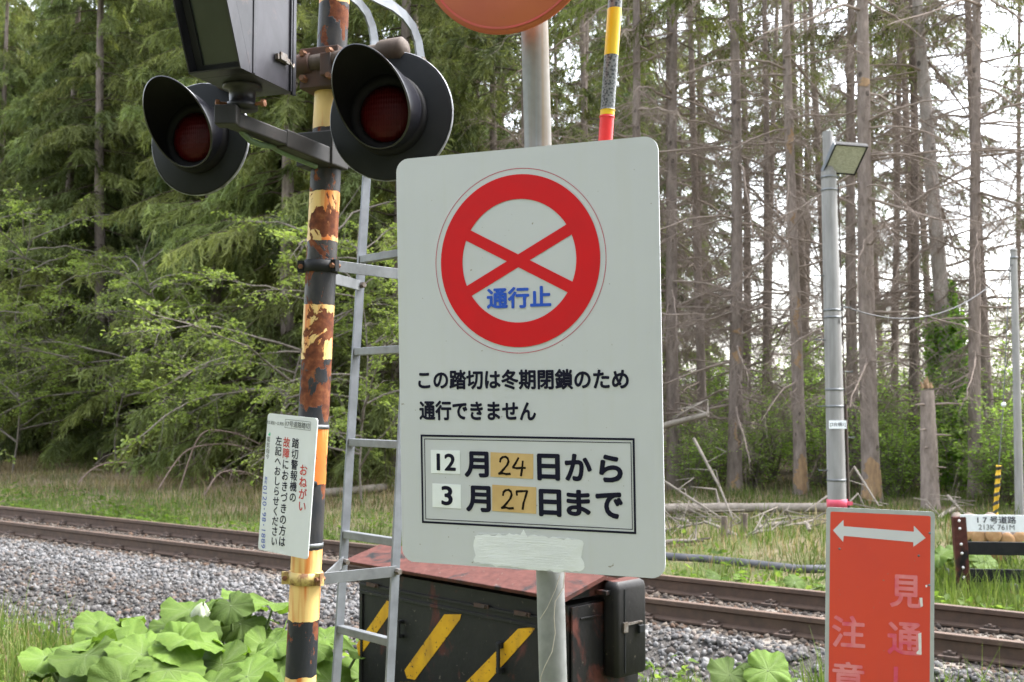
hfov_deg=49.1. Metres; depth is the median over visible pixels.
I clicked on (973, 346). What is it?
spruce tree
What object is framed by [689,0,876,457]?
spruce tree
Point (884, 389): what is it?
shrub
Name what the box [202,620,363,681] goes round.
butterbur
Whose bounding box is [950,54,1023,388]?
spruce tree
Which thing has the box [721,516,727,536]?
sapling stump
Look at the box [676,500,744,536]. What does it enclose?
broken branch
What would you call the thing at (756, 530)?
broken branch
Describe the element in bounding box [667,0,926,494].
spruce tree
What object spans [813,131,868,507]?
lamp pole
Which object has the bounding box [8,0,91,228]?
spruce tree
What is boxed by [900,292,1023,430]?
shrub
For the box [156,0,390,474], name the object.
spruce tree
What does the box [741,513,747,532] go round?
sapling stump
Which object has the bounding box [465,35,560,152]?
spruce tree
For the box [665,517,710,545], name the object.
broken branch
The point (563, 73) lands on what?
spruce tree
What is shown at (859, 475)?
dead branch
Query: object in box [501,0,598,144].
spruce tree
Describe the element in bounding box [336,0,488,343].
spruce tree
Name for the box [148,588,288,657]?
butterbur
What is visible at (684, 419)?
broken limb
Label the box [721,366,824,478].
shrub
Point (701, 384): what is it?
spruce tree
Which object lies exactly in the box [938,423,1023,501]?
shrub
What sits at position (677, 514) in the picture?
broken branch
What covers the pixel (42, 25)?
spruce tree
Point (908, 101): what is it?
spruce tree
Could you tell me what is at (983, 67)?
sky
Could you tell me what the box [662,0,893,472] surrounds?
spruce tree
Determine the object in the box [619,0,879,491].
spruce tree
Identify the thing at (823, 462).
shrub
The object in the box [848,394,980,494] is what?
shrub
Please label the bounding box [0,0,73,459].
spruce tree
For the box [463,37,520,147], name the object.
spruce tree
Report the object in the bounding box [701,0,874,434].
spruce tree
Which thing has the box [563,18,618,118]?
spruce tree
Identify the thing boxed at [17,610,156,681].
butterbur
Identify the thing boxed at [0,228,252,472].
young tree
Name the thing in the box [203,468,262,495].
bent stem
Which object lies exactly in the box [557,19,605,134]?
spruce tree
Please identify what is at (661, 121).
spruce tree
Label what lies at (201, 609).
butterbur bud
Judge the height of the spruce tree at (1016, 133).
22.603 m
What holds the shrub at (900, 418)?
on the ground at (784, 476)
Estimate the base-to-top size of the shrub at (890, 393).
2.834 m
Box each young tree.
[0,168,142,472]
[0,176,113,463]
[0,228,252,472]
[77,245,300,480]
[93,186,398,469]
[197,216,398,500]
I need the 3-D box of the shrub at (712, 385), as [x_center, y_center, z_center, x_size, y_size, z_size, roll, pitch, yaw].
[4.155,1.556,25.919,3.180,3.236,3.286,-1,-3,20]
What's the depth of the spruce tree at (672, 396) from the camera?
21.10 m
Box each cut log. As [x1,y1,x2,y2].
[951,512,971,539]
[963,513,986,541]
[984,512,1002,541]
[986,541,1003,560]
[999,532,1015,541]
[1010,532,1023,541]
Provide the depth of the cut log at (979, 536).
12.59 m
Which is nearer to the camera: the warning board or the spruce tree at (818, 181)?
the warning board
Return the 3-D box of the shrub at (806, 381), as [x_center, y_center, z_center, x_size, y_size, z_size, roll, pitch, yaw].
[5.947,1.251,24.086,3.503,3.785,2.932,2,-4,-36]
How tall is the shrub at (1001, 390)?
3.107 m
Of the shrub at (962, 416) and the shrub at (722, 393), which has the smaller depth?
the shrub at (962, 416)
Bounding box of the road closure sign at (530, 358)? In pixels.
[396,20,665,681]
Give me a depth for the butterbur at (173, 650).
5.78 m
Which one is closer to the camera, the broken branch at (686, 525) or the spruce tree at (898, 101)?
the broken branch at (686, 525)
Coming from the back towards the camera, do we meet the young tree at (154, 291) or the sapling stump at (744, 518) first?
the young tree at (154, 291)
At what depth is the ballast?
10.93 m
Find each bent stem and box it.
[77,459,161,484]
[155,440,264,492]
[179,429,260,489]
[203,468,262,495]
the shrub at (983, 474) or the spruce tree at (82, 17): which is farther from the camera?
the spruce tree at (82, 17)
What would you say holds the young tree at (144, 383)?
on the ground at (784, 476)
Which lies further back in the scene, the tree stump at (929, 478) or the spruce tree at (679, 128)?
the spruce tree at (679, 128)
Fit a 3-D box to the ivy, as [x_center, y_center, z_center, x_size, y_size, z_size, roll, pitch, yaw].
[7.918,0.773,20.330,1.279,3.866,1.500,0,-3,0]
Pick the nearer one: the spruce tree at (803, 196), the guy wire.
the guy wire
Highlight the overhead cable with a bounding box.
[839,264,1012,323]
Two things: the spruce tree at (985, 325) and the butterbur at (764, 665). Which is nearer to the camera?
the butterbur at (764, 665)
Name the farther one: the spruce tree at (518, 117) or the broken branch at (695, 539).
the spruce tree at (518, 117)
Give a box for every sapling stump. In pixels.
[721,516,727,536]
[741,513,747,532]
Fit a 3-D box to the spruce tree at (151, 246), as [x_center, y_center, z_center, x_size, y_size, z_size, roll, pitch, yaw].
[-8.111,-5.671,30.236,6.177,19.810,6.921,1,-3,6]
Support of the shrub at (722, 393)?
on the ground at (784, 476)
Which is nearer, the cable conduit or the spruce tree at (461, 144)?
the cable conduit
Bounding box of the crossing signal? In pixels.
[142,0,453,681]
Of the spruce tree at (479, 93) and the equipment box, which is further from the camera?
the spruce tree at (479, 93)
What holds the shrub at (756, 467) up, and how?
on the ground at (784, 476)
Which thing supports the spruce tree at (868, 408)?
on the ground at (784, 476)
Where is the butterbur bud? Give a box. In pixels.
[190,602,209,618]
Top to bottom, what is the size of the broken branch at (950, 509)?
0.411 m
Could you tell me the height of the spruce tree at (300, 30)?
22.881 m
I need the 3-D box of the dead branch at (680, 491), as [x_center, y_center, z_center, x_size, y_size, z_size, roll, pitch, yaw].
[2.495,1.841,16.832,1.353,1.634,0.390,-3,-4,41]
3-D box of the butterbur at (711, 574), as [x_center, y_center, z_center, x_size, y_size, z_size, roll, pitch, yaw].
[1.874,2.354,10.941,0.902,0.213,0.299,0,-3,0]
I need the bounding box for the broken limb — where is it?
[663,399,709,429]
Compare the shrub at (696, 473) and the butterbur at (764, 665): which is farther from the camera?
the shrub at (696, 473)
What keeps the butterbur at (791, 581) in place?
on the ground at (784, 476)
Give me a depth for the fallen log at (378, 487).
21.33 m
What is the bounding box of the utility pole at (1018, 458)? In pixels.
[1010,248,1023,514]
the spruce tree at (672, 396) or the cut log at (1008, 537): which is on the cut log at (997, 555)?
the cut log at (1008, 537)
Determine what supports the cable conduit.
on the ground at (784, 476)
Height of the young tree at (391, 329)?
5.807 m
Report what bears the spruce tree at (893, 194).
on the ground at (784, 476)
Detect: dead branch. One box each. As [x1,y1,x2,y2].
[664,477,720,517]
[685,437,740,523]
[826,466,888,505]
[935,483,975,513]
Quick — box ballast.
[0,517,1023,681]
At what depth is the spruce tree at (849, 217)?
21.35 m
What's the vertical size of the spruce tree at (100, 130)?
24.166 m
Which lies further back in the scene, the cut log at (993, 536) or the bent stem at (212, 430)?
the bent stem at (212, 430)
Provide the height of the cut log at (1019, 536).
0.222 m
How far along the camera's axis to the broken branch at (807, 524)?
15.38 m
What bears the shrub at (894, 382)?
on the ground at (784, 476)
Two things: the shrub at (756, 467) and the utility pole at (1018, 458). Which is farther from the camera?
the shrub at (756, 467)
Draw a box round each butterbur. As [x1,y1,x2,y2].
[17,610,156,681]
[46,615,250,681]
[132,654,316,681]
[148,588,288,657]
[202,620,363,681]
[680,569,751,583]
[707,649,798,681]
[761,574,825,589]
[935,545,997,582]
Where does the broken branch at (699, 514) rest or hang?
on the ground at (784, 476)
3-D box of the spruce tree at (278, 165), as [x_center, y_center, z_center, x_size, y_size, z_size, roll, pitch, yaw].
[-7.217,-6.712,32.809,7.329,22.850,7.074,2,-2,-21]
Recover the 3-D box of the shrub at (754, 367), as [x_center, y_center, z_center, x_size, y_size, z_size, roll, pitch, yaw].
[5.329,1.269,28.655,4.459,3.946,3.732,-2,-4,36]
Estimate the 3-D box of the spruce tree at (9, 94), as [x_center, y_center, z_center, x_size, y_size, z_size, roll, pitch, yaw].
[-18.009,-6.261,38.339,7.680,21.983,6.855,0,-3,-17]
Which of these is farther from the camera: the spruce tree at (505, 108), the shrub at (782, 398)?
the spruce tree at (505, 108)
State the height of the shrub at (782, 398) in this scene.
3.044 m
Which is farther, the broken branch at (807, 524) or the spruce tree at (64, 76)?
the spruce tree at (64, 76)
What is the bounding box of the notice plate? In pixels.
[258,413,328,558]
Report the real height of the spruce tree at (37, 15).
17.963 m
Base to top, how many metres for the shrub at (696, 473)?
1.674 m
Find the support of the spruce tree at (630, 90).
on the ground at (784, 476)
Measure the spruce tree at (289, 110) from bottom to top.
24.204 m
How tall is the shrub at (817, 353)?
3.789 m
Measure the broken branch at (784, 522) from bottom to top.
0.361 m
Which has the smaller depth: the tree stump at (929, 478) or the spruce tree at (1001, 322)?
the tree stump at (929, 478)
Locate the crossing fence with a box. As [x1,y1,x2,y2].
[951,514,1023,591]
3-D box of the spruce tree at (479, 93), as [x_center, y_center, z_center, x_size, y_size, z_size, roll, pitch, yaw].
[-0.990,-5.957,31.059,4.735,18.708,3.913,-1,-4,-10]
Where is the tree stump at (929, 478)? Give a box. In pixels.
[914,376,963,509]
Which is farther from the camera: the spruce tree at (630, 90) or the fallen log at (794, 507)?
the spruce tree at (630, 90)
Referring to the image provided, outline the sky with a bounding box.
[11,0,1023,396]
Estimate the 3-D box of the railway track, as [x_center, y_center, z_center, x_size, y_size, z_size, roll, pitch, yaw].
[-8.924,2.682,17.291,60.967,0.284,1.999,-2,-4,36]
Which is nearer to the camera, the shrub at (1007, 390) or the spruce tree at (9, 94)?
the shrub at (1007, 390)
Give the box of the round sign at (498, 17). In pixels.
[435,0,569,34]
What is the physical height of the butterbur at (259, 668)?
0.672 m
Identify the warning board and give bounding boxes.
[825,507,934,681]
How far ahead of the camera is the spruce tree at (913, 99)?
22.09 m
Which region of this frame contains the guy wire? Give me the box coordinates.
[992,259,1010,514]
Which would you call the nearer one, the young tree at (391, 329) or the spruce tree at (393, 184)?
the young tree at (391, 329)
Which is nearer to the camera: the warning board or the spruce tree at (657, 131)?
the warning board
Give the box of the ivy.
[911,278,990,489]
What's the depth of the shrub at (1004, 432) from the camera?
18.56 m
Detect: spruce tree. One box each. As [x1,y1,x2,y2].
[0,0,39,226]
[0,0,43,422]
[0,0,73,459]
[0,0,153,468]
[0,0,232,471]
[0,181,31,449]
[2,0,89,453]
[6,1,94,443]
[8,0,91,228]
[16,6,73,96]
[31,0,175,457]
[38,0,134,446]
[58,0,340,478]
[71,6,139,167]
[77,0,268,470]
[88,0,239,460]
[90,0,232,444]
[113,0,396,493]
[144,28,391,467]
[149,96,304,462]
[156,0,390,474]
[223,0,520,492]
[298,0,400,383]
[335,0,506,339]
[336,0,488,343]
[377,90,489,266]
[402,0,619,151]
[411,21,595,154]
[425,33,512,152]
[450,33,514,151]
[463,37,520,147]
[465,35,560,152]
[489,20,596,147]
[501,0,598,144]
[501,0,693,316]
[502,0,665,164]
[505,36,520,146]
[548,0,780,449]
[554,0,822,489]
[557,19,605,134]
[559,0,728,438]
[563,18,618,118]
[573,19,714,414]
[586,0,812,478]
[590,2,693,414]
[594,0,781,462]
[616,15,693,348]
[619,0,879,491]
[655,2,762,389]
[656,0,756,389]
[661,1,763,383]
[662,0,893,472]
[663,0,823,456]
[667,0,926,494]
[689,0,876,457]
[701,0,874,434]
[716,0,895,450]
[720,0,891,389]
[734,0,1021,503]
[740,0,987,491]
[772,3,859,396]
[782,0,1022,480]
[803,0,1021,435]
[810,0,931,429]
[814,0,1023,489]
[816,3,1001,440]
[841,2,962,394]
[845,0,1023,497]
[855,0,1004,397]
[855,0,1023,495]
[943,1,1023,393]
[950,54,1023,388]
[951,0,1023,386]
[957,0,1023,361]
[964,12,1023,408]
[987,0,1023,360]
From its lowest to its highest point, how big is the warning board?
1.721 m
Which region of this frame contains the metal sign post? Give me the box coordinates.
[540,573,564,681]
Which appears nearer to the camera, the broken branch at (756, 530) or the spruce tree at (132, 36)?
the broken branch at (756, 530)
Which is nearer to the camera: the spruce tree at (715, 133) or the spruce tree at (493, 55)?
the spruce tree at (493, 55)
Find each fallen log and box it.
[325,483,394,496]
[665,486,877,513]
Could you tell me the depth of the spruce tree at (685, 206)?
35.82 m
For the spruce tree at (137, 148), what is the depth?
31.22 m
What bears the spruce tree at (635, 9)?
on the ground at (784, 476)
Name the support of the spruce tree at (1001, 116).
on the ground at (784, 476)
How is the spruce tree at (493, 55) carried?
on the ground at (784, 476)
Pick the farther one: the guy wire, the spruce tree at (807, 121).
the spruce tree at (807, 121)
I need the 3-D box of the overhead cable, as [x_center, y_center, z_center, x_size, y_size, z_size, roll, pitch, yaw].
[5.477,-0.659,14.519,4.632,1.091,0.055,3,-4,-42]
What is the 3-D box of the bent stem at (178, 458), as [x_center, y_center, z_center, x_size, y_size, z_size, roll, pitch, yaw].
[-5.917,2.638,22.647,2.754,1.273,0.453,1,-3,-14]
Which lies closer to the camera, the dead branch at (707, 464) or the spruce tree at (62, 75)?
the dead branch at (707, 464)
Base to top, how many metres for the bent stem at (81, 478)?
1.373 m
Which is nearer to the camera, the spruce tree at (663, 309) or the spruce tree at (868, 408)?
the spruce tree at (868, 408)
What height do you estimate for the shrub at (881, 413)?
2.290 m
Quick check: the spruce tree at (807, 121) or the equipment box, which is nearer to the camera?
the equipment box
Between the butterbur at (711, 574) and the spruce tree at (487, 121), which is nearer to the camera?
the butterbur at (711, 574)
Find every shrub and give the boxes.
[662,320,790,451]
[662,342,755,462]
[664,410,743,491]
[664,413,783,484]
[681,357,821,466]
[690,393,792,488]
[710,352,824,454]
[715,312,858,470]
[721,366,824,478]
[763,391,881,486]
[770,339,918,462]
[777,325,907,449]
[806,384,919,468]
[811,372,922,447]
[842,322,1020,448]
[847,401,959,496]
[848,387,940,485]
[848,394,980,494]
[877,362,1011,473]
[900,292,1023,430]
[915,400,1023,467]
[933,347,1023,495]
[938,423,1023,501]
[948,412,1023,504]
[956,388,1023,504]
[980,402,1023,489]
[981,341,1023,465]
[992,376,1023,428]
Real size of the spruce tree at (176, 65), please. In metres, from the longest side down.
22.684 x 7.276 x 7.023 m
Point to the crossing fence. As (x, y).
(964, 548)
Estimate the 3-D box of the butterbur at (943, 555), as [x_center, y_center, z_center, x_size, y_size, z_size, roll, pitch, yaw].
[4.593,2.320,11.496,0.759,0.427,0.367,0,-3,0]
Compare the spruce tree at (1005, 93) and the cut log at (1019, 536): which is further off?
the spruce tree at (1005, 93)
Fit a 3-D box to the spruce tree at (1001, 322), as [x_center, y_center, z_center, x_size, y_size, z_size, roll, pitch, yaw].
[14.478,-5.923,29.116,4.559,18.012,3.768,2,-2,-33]
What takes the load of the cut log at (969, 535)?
on the cut log at (979, 536)
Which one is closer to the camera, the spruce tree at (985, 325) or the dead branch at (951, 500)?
the dead branch at (951, 500)
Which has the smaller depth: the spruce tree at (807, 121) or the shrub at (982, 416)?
the shrub at (982, 416)
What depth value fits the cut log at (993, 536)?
12.51 m
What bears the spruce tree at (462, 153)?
on the ground at (784, 476)
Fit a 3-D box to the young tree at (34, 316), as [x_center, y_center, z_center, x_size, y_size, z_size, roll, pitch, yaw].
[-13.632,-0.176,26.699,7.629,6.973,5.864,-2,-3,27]
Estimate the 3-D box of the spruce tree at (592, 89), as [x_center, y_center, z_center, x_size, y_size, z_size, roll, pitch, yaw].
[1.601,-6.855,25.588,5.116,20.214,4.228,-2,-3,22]
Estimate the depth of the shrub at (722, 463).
21.91 m
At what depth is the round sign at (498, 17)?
2.45 m
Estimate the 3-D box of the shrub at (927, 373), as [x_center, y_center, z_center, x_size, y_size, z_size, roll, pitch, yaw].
[9.264,1.279,24.713,3.732,3.514,4.459,1,-3,-26]
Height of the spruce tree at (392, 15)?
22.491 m
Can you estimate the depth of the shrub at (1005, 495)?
17.69 m
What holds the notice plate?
attached to the crossing signal
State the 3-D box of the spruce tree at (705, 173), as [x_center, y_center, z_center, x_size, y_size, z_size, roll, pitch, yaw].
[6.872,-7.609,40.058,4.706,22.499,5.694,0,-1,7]
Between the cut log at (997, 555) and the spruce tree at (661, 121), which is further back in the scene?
the spruce tree at (661, 121)
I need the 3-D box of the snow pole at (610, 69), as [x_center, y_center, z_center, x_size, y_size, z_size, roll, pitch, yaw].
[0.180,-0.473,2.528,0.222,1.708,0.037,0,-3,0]
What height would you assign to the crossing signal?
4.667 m
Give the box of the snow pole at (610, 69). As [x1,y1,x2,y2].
[598,0,621,140]
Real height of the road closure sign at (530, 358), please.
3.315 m
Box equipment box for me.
[348,544,645,681]
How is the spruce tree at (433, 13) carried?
on the ground at (784, 476)
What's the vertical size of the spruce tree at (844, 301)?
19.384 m
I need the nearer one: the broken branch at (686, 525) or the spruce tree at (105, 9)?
the broken branch at (686, 525)
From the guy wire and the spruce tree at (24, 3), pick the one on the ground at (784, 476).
the spruce tree at (24, 3)
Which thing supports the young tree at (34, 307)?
on the ground at (784, 476)
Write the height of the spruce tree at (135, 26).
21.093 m
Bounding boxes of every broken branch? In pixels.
[665,500,702,521]
[665,506,702,533]
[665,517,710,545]
[671,491,711,520]
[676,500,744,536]
[744,506,789,537]
[750,506,817,529]
[780,512,825,531]
[915,494,961,518]
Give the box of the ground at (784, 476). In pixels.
[0,402,1023,681]
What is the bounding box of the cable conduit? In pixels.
[666,552,1019,592]
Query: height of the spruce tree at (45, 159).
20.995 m
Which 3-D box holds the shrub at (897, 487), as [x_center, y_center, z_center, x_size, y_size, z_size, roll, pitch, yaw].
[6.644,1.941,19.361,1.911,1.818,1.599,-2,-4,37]
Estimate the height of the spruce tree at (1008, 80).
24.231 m
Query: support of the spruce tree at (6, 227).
on the ground at (784, 476)
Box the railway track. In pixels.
[0,506,1023,672]
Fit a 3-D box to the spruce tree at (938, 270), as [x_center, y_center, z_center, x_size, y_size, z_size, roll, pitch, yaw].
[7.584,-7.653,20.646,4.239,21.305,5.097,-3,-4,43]
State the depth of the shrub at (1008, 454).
17.35 m
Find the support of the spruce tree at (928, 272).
on the ground at (784, 476)

